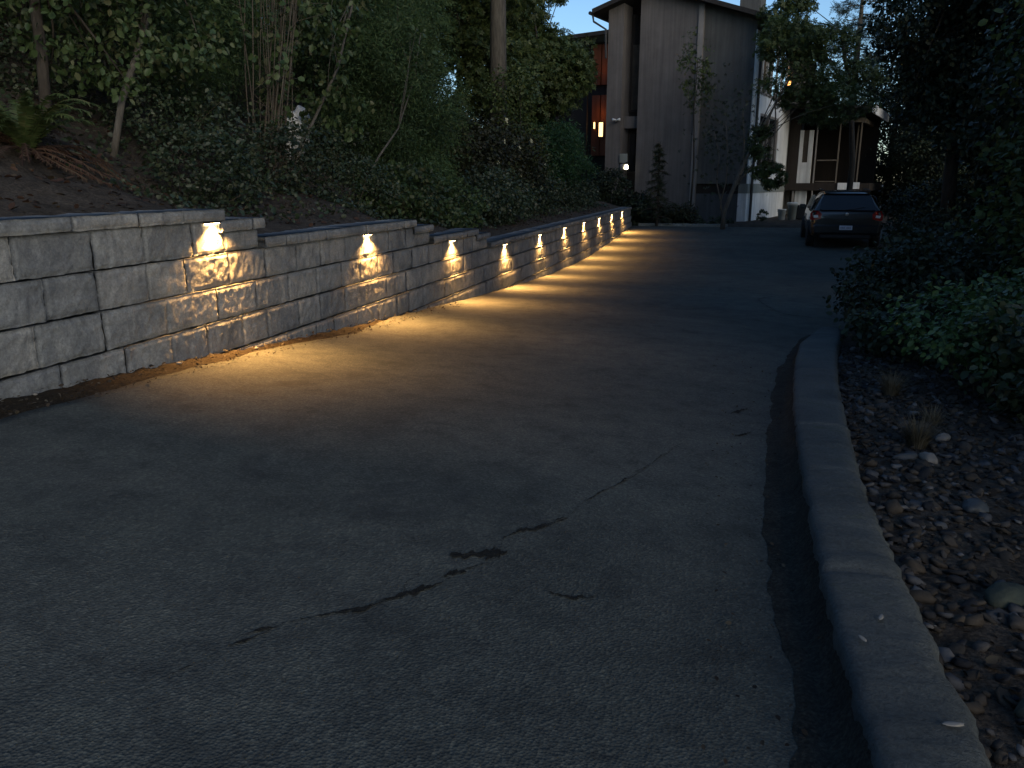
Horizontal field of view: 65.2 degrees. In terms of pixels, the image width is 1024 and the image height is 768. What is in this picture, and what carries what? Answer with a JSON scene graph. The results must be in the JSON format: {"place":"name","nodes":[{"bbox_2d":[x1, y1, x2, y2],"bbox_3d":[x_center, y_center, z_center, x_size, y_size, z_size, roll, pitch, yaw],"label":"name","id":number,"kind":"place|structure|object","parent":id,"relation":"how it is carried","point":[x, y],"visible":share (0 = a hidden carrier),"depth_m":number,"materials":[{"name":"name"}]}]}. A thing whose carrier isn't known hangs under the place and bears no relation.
{"place":"outdoors","nodes":[
{"label":"outdoors","id":0,"kind":"place"},
{"bbox_2d":[0,226,895,767],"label":"driveway","id":1,"kind":"structure","parent":0,"point":[154,532],"depth_m":2.51,"materials":[{"name":"asphalt"}]},
{"bbox_2d":[0,302,460,417],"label":"soil debris","id":2,"kind":"object","parent":1,"relation":"on","point":[62,398],"visible":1,"depth_m":4.83,"materials":[{"name":"soil"}]},
{"bbox_2d":[333,584,432,612],"bbox_3d":[-0.329,0.571,2.127,0.307,0.020,0.041,-12,18,-38],"label":"asphalt crack","id":3,"kind":"object","parent":1,"relation":"on","point":[413,591],"visible":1,"depth_m":2.14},
{"bbox_2d":[146,444,679,686],"bbox_3d":[0.086,0.474,2.736,0.176,0.204,2.756,10,17,35],"label":"asphalt crack","id":4,"kind":"object","parent":1,"relation":"on","point":[243,640],"visible":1,"depth_m":2.08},
{"bbox_2d":[450,546,506,559],"bbox_3d":[-0.095,0.519,2.432,0.183,0.012,0.092,-7,16,-26],"label":"asphalt crack","id":5,"kind":"object","parent":1,"relation":"on","point":[492,552],"visible":1,"depth_m":2.44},
{"bbox_2d":[509,518,566,534],"bbox_3d":[0.088,0.478,2.690,0.280,0.023,0.045,-10,17,-35],"label":"asphalt crack","id":6,"kind":"object","parent":1,"relation":"on","point":[536,527],"visible":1,"depth_m":2.67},
{"bbox_2d":[701,355,816,763],"bbox_3d":[1.186,0.295,3.960,0.437,0.383,6.104,4,15,14],"label":"gutter debris","id":7,"kind":"object","parent":1,"relation":"on","point":[804,731],"visible":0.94,"depth_m":2.15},
{"bbox_2d":[761,327,876,767],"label":"gutter silt","id":8,"kind":"object","parent":1,"relation":"on","point":[822,691],"visible":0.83,"depth_m":2.16,"materials":[{"name":"soil"}]},
{"bbox_2d":[800,188,882,246],"bbox_3d":[9.149,-4.704,22.381,2.060,1.489,4.246,4,15,16],"label":"parked car","id":9,"kind":"object","parent":1,"relation":"on","point":[842,214],"visible":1,"depth_m":20.59,"materials":[{"name":"paint"}]},
{"bbox_2d":[0,0,1023,767],"bbox_3d":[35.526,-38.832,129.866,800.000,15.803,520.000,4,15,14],"label":"ground","id":10,"kind":"structure","parent":0,"point":[44,194],"depth_m":4.86,"materials":[{"name":"soil"}]},
{"bbox_2d":[0,0,107,50],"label":"hazel shrub","id":11,"kind":"object","parent":10,"relation":"on","point":[21,17],"visible":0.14,"depth_m":7.97,"materials":[{"name":"green plant"}]},
{"bbox_2d":[0,8,131,107],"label":"bramble bush","id":12,"kind":"object","parent":10,"relation":"on","point":[10,52],"visible":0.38,"depth_m":7.16,"materials":[{"name":"green plant"}]},
{"bbox_2d":[0,89,138,190],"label":"sword fern","id":13,"kind":"object","parent":10,"relation":"on","point":[23,130],"visible":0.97,"depth_m":5.73,"materials":[{"name":"plant"}]},
{"bbox_2d":[0,0,204,128],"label":"tree","id":14,"kind":"object","parent":10,"relation":"on","point":[39,28],"visible":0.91,"depth_m":6.87,"materials":[{"name":"green plant"}]},
{"bbox_2d":[27,0,179,54],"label":"hazel shrub","id":15,"kind":"object","parent":10,"relation":"on","point":[108,31],"visible":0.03,"depth_m":10.26,"materials":[{"name":"green plant"}]},
{"bbox_2d":[71,0,137,99],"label":"cane thicket","id":16,"kind":"object","parent":10,"relation":"on","point":[119,78],"visible":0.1,"depth_m":8.42,"materials":[{"name":"green plant"}]},
{"bbox_2d":[94,0,230,56],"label":"woodland conifer","id":17,"kind":"object","parent":10,"relation":"on","point":[181,41],"visible":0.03,"depth_m":13.24,"materials":[{"name":"green plant"}]},
{"bbox_2d":[87,0,251,157],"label":"leaning tree","id":18,"kind":"object","parent":10,"relation":"on","point":[209,33],"visible":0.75,"depth_m":7.58,"materials":[{"name":"green plant"}]},
{"bbox_2d":[85,64,254,160],"bbox_3d":[-3.392,-2.611,7.968,1.597,0.965,1.596,-12,18,-39],"label":"bramble bush","id":19,"kind":"object","parent":10,"relation":"on","point":[141,128],"visible":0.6,"depth_m":7.64,"materials":[{"name":"green plant"}]},
{"bbox_2d":[97,0,282,124],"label":"feathery shrub","id":20,"kind":"object","parent":10,"relation":"on","point":[225,8],"visible":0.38,"depth_m":9.24,"materials":[{"name":"green plant"}]},
{"bbox_2d":[0,313,406,418],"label":"soil strip","id":21,"kind":"object","parent":10,"relation":"on","point":[52,395],"visible":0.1,"depth_m":4.41,"materials":[{"name":"soil"}]},
{"bbox_2d":[135,115,286,209],"bbox_3d":[-2.771,-1.967,7.227,1.305,0.889,1.376,4,15,14],"label":"bramble bush","id":22,"kind":"object","parent":10,"relation":"on","point":[189,135],"visible":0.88,"depth_m":7.11,"materials":[{"name":"green plant"}]},
{"bbox_2d":[152,0,308,116],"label":"feathery shrub","id":23,"kind":"object","parent":10,"relation":"on","point":[249,43],"visible":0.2,"depth_m":10.97,"materials":[{"name":"green plant"}]},
{"bbox_2d":[214,108,342,195],"bbox_3d":[-2.444,-2.382,8.557,1.265,1.004,1.342,-13,19,-42],"label":"bramble bush","id":24,"kind":"object","parent":10,"relation":"on","point":[281,137],"visible":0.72,"depth_m":8.42,"materials":[{"name":"green plant"}]},
{"bbox_2d":[229,0,331,184],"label":"cane thicket","id":25,"kind":"object","parent":10,"relation":"on","point":[278,100],"visible":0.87,"depth_m":8.87,"materials":[{"name":"green plant"}]},
{"bbox_2d":[283,105,309,159],"bbox_3d":[-2.879,-3.329,10.658,0.353,0.735,0.476,-2,14,-6],"label":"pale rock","id":26,"kind":"object","parent":10,"relation":"on","point":[298,109],"visible":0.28,"depth_m":10.50,"materials":[{"name":"stone"}]},
{"bbox_2d":[0,38,607,230],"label":"ground cover","id":27,"kind":"object","parent":10,"relation":"on","point":[192,202],"visible":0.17,"depth_m":7.62,"materials":[{"name":"brown plant"}]},
{"bbox_2d":[0,81,609,230],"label":"leaf litter","id":28,"kind":"object","parent":10,"relation":"on","point":[11,206],"visible":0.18,"depth_m":6.57,"materials":[{"name":"plant"}]},
{"bbox_2d":[0,207,631,400],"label":"retaining wall","id":29,"kind":"structure","parent":10,"relation":"on","point":[90,296],"depth_m":5.30,"materials":[{"name":"concrete"}]},
{"bbox_2d":[248,0,385,146],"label":"hazel shrub","id":30,"kind":"object","parent":10,"relation":"on","point":[301,62],"visible":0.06,"depth_m":13.07,"materials":[{"name":"green plant"}]},
{"bbox_2d":[265,0,384,179],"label":"arching sapling","id":31,"kind":"object","parent":10,"relation":"on","point":[331,91],"visible":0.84,"depth_m":10.19,"materials":[{"name":"green plant"}]},
{"bbox_2d":[279,106,375,178],"bbox_3d":[-2.557,-3.282,10.974,1.320,1.018,1.584,4,15,14],"label":"bramble bush","id":32,"kind":"object","parent":10,"relation":"on","point":[343,153],"visible":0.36,"depth_m":10.81,"materials":[{"name":"green plant"}]},
{"bbox_2d":[307,154,403,216],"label":"bramble bush","id":33,"kind":"object","parent":10,"relation":"on","point":[374,183],"visible":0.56,"depth_m":9.79,"materials":[{"name":"green plant"}]},
{"bbox_2d":[251,0,460,116],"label":"cedar tree","id":34,"kind":"object","parent":10,"relation":"on","point":[438,42],"visible":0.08,"depth_m":16.48,"materials":[{"name":"green plant"}]},
{"bbox_2d":[277,0,475,216],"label":"cedar shrub","id":35,"kind":"object","parent":10,"relation":"on","point":[387,76],"visible":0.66,"depth_m":12.34,"materials":[{"name":"green plant"}]},
{"bbox_2d":[356,17,436,195],"bbox_3d":[-1.913,-4.039,11.738,0.787,2.697,2.475,7,16,27],"label":"arching sapling","id":36,"kind":"object","parent":10,"relation":"on","point":[417,27],"visible":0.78,"depth_m":11.99,"materials":[{"name":"green plant"}]},
{"bbox_2d":[349,155,450,223],"bbox_3d":[-1.528,-2.547,10.716,1.219,1.009,1.873,4,15,14],"label":"salal bush","id":37,"kind":"object","parent":10,"relation":"on","point":[419,205],"visible":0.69,"depth_m":10.54,"materials":[{"name":"green plant"}]},
{"bbox_2d":[374,156,453,223],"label":"bramble bush","id":38,"kind":"object","parent":10,"relation":"on","point":[431,193],"visible":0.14,"depth_m":11.18,"materials":[{"name":"green plant"}]},
{"bbox_2d":[366,96,481,178],"bbox_3d":[-1.717,-4.648,15.216,2.128,1.813,3.002,4,15,14],"label":"salal bush","id":39,"kind":"object","parent":10,"relation":"on","point":[451,150],"visible":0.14,"depth_m":15.10,"materials":[{"name":"green plant"}]},
{"bbox_2d":[408,175,490,229],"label":"salal bush","id":40,"kind":"object","parent":10,"relation":"on","point":[457,214],"visible":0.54,"depth_m":12.20,"materials":[{"name":"green plant"}]},
{"bbox_2d":[420,0,555,132],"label":"vine maple","id":41,"kind":"object","parent":10,"relation":"on","point":[473,44],"visible":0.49,"depth_m":20.29,"materials":[{"name":"green plant"}]},
{"bbox_2d":[432,102,550,197],"bbox_3d":[-0.410,-4.848,17.108,2.522,2.096,4.834,4,15,14],"label":"rose bush","id":42,"kind":"object","parent":10,"relation":"on","point":[509,145],"visible":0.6,"depth_m":16.08,"materials":[{"name":"green plant"}]},
{"bbox_2d":[446,159,537,227],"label":"salal bush","id":43,"kind":"object","parent":10,"relation":"on","point":[502,205],"visible":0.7,"depth_m":14.39,"materials":[{"name":"green plant"}]},
{"bbox_2d":[489,0,506,143],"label":"fir tree","id":44,"kind":"object","parent":10,"relation":"on","point":[497,32],"visible":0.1,"depth_m":18.14,"materials":[{"name":"brown plant"}]},
{"bbox_2d":[481,60,549,187],"bbox_3d":[0.037,-5.499,17.892,1.706,3.335,2.198,4,15,14],"label":"vine maple","id":45,"kind":"object","parent":10,"relation":"on","point":[523,76],"visible":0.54,"depth_m":17.63,"materials":[{"name":"green plant"}]},
{"bbox_2d":[473,120,562,181],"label":"salal bush","id":46,"kind":"object","parent":10,"relation":"on","point":[548,165],"visible":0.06,"depth_m":20.00,"materials":[{"name":"green plant"}]},
{"bbox_2d":[467,0,600,131],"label":"maple tree","id":47,"kind":"object","parent":10,"relation":"on","point":[565,63],"visible":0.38,"depth_m":25.11,"materials":[{"name":"green plant"}]},
{"bbox_2d":[509,165,569,215],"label":"salal bush","id":48,"kind":"object","parent":10,"relation":"on","point":[545,203],"visible":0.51,"depth_m":17.96,"materials":[{"name":"green plant"}]},
{"bbox_2d":[526,116,600,195],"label":"evergreen shrub","id":49,"kind":"object","parent":10,"relation":"on","point":[569,147],"visible":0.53,"depth_m":21.94,"materials":[{"name":"green plant"}]},
{"bbox_2d":[552,175,600,206],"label":"salal bush","id":50,"kind":"object","parent":10,"relation":"on","point":[579,195],"visible":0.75,"depth_m":22.99,"materials":[{"name":"green plant"}]},
{"bbox_2d":[585,167,632,206],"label":"foundation shrub","id":51,"kind":"object","parent":10,"relation":"on","point":[609,182],"visible":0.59,"depth_m":29.13,"materials":[{"name":"green plant"}]},
{"bbox_2d":[613,189,661,225],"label":"foundation shrub","id":52,"kind":"object","parent":10,"relation":"on","point":[641,204],"visible":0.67,"depth_m":28.66,"materials":[{"name":"green plant"}]},
{"bbox_2d":[638,142,675,225],"bbox_3d":[5.056,-6.801,27.721,1.426,3.144,1.182,4,15,14],"label":"young spruce","id":53,"kind":"object","parent":10,"relation":"on","point":[658,186],"visible":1,"depth_m":27.67,"materials":[{"name":"green plant"}]},
{"bbox_2d":[648,200,700,223],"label":"foundation shrub","id":54,"kind":"object","parent":10,"relation":"on","point":[681,214],"visible":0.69,"depth_m":28.28,"materials":[{"name":"green plant"}]},
{"bbox_2d":[526,0,831,221],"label":"house","id":55,"kind":"structure","parent":10,"relation":"on","point":[638,92],"depth_m":30.74,"materials":[{"name":"grey paint"}]},
{"bbox_2d":[598,121,604,137],"bbox_3d":[4.085,-11.668,36.685,0.290,0.700,0.080,8,16,29],"label":"window","id":56,"kind":"structure","parent":55,"relation":"in","point":[600,124],"depth_m":36.66,"materials":[{"name":"yellow glass"}]},
{"bbox_2d":[619,154,627,169],"bbox_3d":[4.459,-8.888,32.037,0.283,0.640,0.283,-8,16,-29],"label":"meter box","id":57,"kind":"object","parent":55,"relation":"attached to","point":[623,158],"visible":0.97,"depth_m":31.96,"materials":[{"name":"grey metal"}]},
{"bbox_2d":[627,131,636,173],"bbox_3d":[5.011,-9.414,32.547,0.640,1.650,0.070,8,16,29],"label":"window frame","id":58,"kind":"structure","parent":55,"relation":"in","point":[632,135],"depth_m":32.59,"materials":[{"name":"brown wood"}]},
{"bbox_2d":[629,42,639,111],"bbox_3d":[5.011,-12.202,31.845,0.640,2.600,0.070,8,16,29],"label":"window frame","id":59,"kind":"structure","parent":55,"relation":"in","point":[635,47],"depth_m":31.89,"materials":[{"name":"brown wood"}]},
{"bbox_2d":[757,113,778,165],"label":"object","id":60,"kind":"structure","parent":55,"relation":"in","point":[774,145],"depth_m":32.63,"materials":[{"name":"white"}]},
{"bbox_2d":[638,223,727,226],"bbox_3d":[5.968,-5.561,28.030,3.062,0.126,0.160,4,15,14],"label":"bed edging","id":61,"kind":"object","parent":10,"relation":"on","point":[683,224],"visible":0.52,"depth_m":27.99,"materials":[{"name":"grey concrete"}]},
{"bbox_2d":[674,26,717,206],"bbox_3d":[6.451,-9.159,28.596,1.540,6.788,1.234,4,15,14],"label":"tree","id":62,"kind":"object","parent":10,"relation":"on","point":[695,71],"visible":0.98,"depth_m":28.24,"materials":[{"name":"plant"}]},
{"bbox_2d":[689,215,733,223],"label":"foundation shrub","id":63,"kind":"object","parent":10,"relation":"on","point":[717,220],"visible":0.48,"depth_m":29.18,"materials":[{"name":"green plant"}]},
{"bbox_2d":[678,13,884,228],"bbox_3d":[8.611,-8.431,26.076,6.403,6.776,2.678,-1,14,-4],"label":"yard maple","id":64,"kind":"object","parent":10,"relation":"on","point":[817,91],"visible":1,"depth_m":25.56,"materials":[{"name":"green plant"}]},
{"bbox_2d":[777,209,785,219],"bbox_3d":[10.704,-6.729,31.765,0.347,0.420,0.339,4,15,14],"label":"bucket","id":65,"kind":"object","parent":10,"relation":"on","point":[781,214],"visible":0.99,"depth_m":31.66,"materials":[{"name":"white plastic"}]},
{"bbox_2d":[796,205,806,219],"bbox_3d":[11.637,-6.851,31.908,0.580,0.560,0.460,7,16,25],"label":"storage bin","id":66,"kind":"object","parent":10,"relation":"on","point":[800,212],"visible":0.36,"depth_m":31.79,"materials":[{"name":"black plastic"}]},
{"bbox_2d":[755,0,889,189],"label":"olive tree","id":67,"kind":"object","parent":10,"relation":"on","point":[867,73],"visible":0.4,"depth_m":27.18,"materials":[{"name":"green plant"}]},
{"bbox_2d":[785,103,889,204],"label":"house","id":68,"kind":"structure","parent":10,"relation":"on","point":[818,159],"depth_m":36.31,"materials":[{"name":"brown wood"}]},
{"bbox_2d":[794,191,806,204],"bbox_3d":[12.825,-8.042,35.616,0.500,1.090,0.060,8,16,29],"label":"white door","id":69,"kind":"structure","parent":68,"relation":"in","point":[800,196],"depth_m":35.52,"materials":[{"name":"paint"}]},
{"bbox_2d":[817,0,894,109],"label":"fir tree","id":70,"kind":"object","parent":10,"relation":"on","point":[846,10],"visible":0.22,"depth_m":37.90,"materials":[{"name":"green plant"}]},
{"bbox_2d":[853,6,928,212],"bbox_3d":[18.226,-12.651,37.395,5.340,9.679,4.507,5,15,18],"label":"roadside tree","id":71,"kind":"object","parent":10,"relation":"on","point":[885,174],"visible":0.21,"depth_m":37.46,"materials":[{"name":"green plant"}]},
{"bbox_2d":[792,327,991,767],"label":"kerb","id":72,"kind":"structure","parent":10,"relation":"on","point":[907,700],"depth_m":2.00,"materials":[{"name":"concrete"}]},
{"bbox_2d":[940,721,963,726],"bbox_3d":[0.834,0.643,1.514,0.045,0.002,0.017,1,14,3],"label":"leaf scrap","id":73,"kind":"object","parent":72,"relation":"on","point":[954,723],"visible":1,"depth_m":1.51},
{"bbox_2d":[884,491,901,498],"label":"river cobble","id":74,"kind":"object","parent":10,"relation":"on","point":[893,495],"visible":0.93,"depth_m":3.25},
{"bbox_2d":[873,366,915,397],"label":"grass tuft","id":75,"kind":"object","parent":10,"relation":"on","point":[893,388],"visible":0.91,"depth_m":5.41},
{"bbox_2d":[885,499,903,513],"bbox_3d":[1.483,0.478,3.107,0.071,0.049,0.109,16,34,12],"label":"river cobble","id":76,"kind":"object","parent":10,"relation":"on","point":[893,506],"visible":0.93,"depth_m":3.08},
{"bbox_2d":[891,452,917,460],"bbox_3d":[1.877,0.350,3.822,0.129,0.042,0.046,-6,20,-1],"label":"bed rock","id":77,"kind":"object","parent":10,"relation":"on","point":[909,456],"visible":0.88,"depth_m":3.81,"materials":[{"name":"grey stone"}]},
{"bbox_2d":[902,559,926,573],"bbox_3d":[1.279,0.583,2.553,0.054,0.040,0.066,-4,15,-15],"label":"river cobble","id":78,"kind":"object","parent":10,"relation":"on","point":[919,566],"visible":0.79,"depth_m":2.54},
{"bbox_2d":[822,224,1023,373],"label":"dark shrub","id":79,"kind":"object","parent":10,"relation":"on","point":[926,259],"visible":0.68,"depth_m":7.65,"materials":[{"name":"green plant"}]},
{"bbox_2d":[909,589,936,603],"bbox_3d":[1.193,0.623,2.339,0.076,0.038,0.058,0,14,0],"label":"river cobble","id":80,"kind":"object","parent":10,"relation":"on","point":[921,596],"visible":0.79,"depth_m":2.32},
{"bbox_2d":[887,409,959,449],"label":"grass tuft","id":81,"kind":"object","parent":10,"relation":"on","point":[920,439],"visible":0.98,"depth_m":4.12,"materials":[{"name":"plant"}]},
{"bbox_2d":[918,452,937,463],"bbox_3d":[1.977,0.354,3.798,0.066,0.064,0.108,3,19,-11],"label":"bed rock","id":82,"kind":"object","parent":10,"relation":"on","point":[930,457],"visible":0.75,"depth_m":3.77,"materials":[{"name":"stone"}]},
{"bbox_2d":[877,7,979,198],"bbox_3d":[17.835,-11.351,33.132,4.302,9.239,5.097,0,14,-1],"label":"roadside tree","id":83,"kind":"object","parent":10,"relation":"on","point":[907,157],"visible":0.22,"depth_m":33.53,"materials":[{"name":"green plant"}]},
{"bbox_2d":[881,177,976,237],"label":"verge bush","id":84,"kind":"object","parent":10,"relation":"on","point":[904,203],"visible":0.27,"depth_m":21.35,"materials":[{"name":"green plant"}]},
{"bbox_2d":[838,345,1023,764],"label":"gravel","id":85,"kind":"structure","parent":10,"relation":"on","point":[953,651],"depth_m":3.32,"materials":[{"name":"gravel"}]},
{"bbox_2d":[838,347,1023,744],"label":"fallen leaves","id":86,"kind":"object","parent":10,"relation":"on","point":[992,660],"visible":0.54,"depth_m":3.31,"materials":[{"name":"plant"}]},
{"bbox_2d":[909,401,952,426],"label":"grass tuft","id":87,"kind":"object","parent":10,"relation":"on","point":[932,419],"visible":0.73,"depth_m":4.72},
{"bbox_2d":[849,0,1023,228],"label":"overhanging tree","id":88,"kind":"object","parent":10,"relation":"on","point":[940,58],"visible":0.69,"depth_m":17.30,"materials":[{"name":"green plant"}]},
{"bbox_2d":[881,200,991,285],"bbox_3d":[7.948,-2.404,14.549,2.436,1.741,8.048,6,15,23],"label":"roadside bush","id":89,"kind":"object","parent":10,"relation":"on","point":[932,221],"visible":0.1,"depth_m":16.46,"materials":[{"name":"green plant"}]},
{"bbox_2d":[929,546,949,554],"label":"river cobble","id":90,"kind":"object","parent":10,"relation":"on","point":[936,550],"visible":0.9,"depth_m":2.70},
{"bbox_2d":[859,263,1023,388],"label":"viburnum bush","id":91,"kind":"object","parent":10,"relation":"on","point":[970,309],"visible":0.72,"depth_m":5.54,"materials":[{"name":"green plant"}]},
{"bbox_2d":[935,433,950,441],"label":"bed rock","id":92,"kind":"object","parent":10,"relation":"on","point":[945,437],"visible":0.77,"depth_m":4.28,"materials":[{"name":"stone"}]},
{"bbox_2d":[941,534,957,546],"bbox_3d":[1.521,0.548,2.780,0.047,0.030,0.062,8,26,-27],"label":"river cobble","id":93,"kind":"object","parent":10,"relation":"on","point":[949,541],"visible":1,"depth_m":2.77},
{"bbox_2d":[945,575,966,584],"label":"river cobble","id":94,"kind":"object","parent":10,"relation":"on","point":[956,579],"visible":0.92,"depth_m":2.44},
{"bbox_2d":[957,441,971,450],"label":"river cobble","id":95,"kind":"object","parent":10,"relation":"on","point":[963,445],"visible":0.84,"depth_m":4.14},
{"bbox_2d":[960,561,975,569],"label":"river cobble","id":96,"kind":"object","parent":10,"relation":"on","point":[969,565],"visible":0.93,"depth_m":2.57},
{"bbox_2d":[963,472,979,481],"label":"river cobble","id":97,"kind":"object","parent":10,"relation":"on","point":[973,476],"visible":0.98,"depth_m":3.52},
{"bbox_2d":[920,0,1023,222],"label":"roadside tree","id":98,"kind":"object","parent":10,"relation":"on","point":[974,139],"visible":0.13,"depth_m":16.89,"materials":[{"name":"green plant"}]},
{"bbox_2d":[962,498,988,513],"bbox_3d":[1.822,0.483,3.148,0.109,0.056,0.098,1,14,2],"label":"bed rock","id":99,"kind":"object","parent":10,"relation":"on","point":[974,505],"visible":0.91,"depth_m":3.12,"materials":[{"name":"grey stone"}]},
{"bbox_2d":[937,0,1015,211],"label":"roadside tree","id":100,"kind":"object","parent":10,"relation":"on","point":[959,187],"visible":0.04,"depth_m":20.52,"materials":[{"name":"green plant"}]},
{"bbox_2d":[931,0,1023,250],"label":"roadside tree","id":101,"kind":"object","parent":10,"relation":"on","point":[987,99],"visible":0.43,"depth_m":12.30,"materials":[{"name":"green plant"}]},
{"bbox_2d":[944,0,1023,304],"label":"laurel shrub","id":102,"kind":"object","parent":10,"relation":"on","point":[1013,235],"visible":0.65,"depth_m":7.78,"materials":[{"name":"green plant"}]},
{"bbox_2d":[947,276,1023,426],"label":"viburnum bush","id":103,"kind":"object","parent":10,"relation":"on","point":[1012,399],"visible":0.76,"depth_m":4.90,"materials":[{"name":"green plant"}]},
{"bbox_2d":[985,582,1023,609],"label":"bed rock","id":104,"kind":"object","parent":10,"relation":"on","point":[1002,595],"visible":0.91,"depth_m":2.32,"materials":[{"name":"grey stone"}]},
{"bbox_2d":[1008,613,1023,630],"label":"river cobble","id":105,"kind":"object","parent":10,"relation":"on","point":[1016,622],"visible":1,"depth_m":2.18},
{"bbox_2d":[1013,698,1023,722],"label":"bed rock","id":106,"kind":"object","parent":10,"relation":"on","point":[1018,712],"visible":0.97,"depth_m":1.77,"materials":[{"name":"grey stone"}]},
{"bbox_2d":[270,0,987,181],"label":"sky","id":107,"kind":"structure","parent":0,"point":[574,16],"materials":[{"name":"blue"}]},
{"bbox_2d":[787,202,797,219],"bbox_3d":[11.141,-6.880,31.821,0.433,0.685,0.433,4,15,14],"label":"trash bin","id":108,"kind":"object","parent":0,"point":[792,210],"visible":0.99,"depth_m":31.69,"materials":[{"name":"grey plastic"}]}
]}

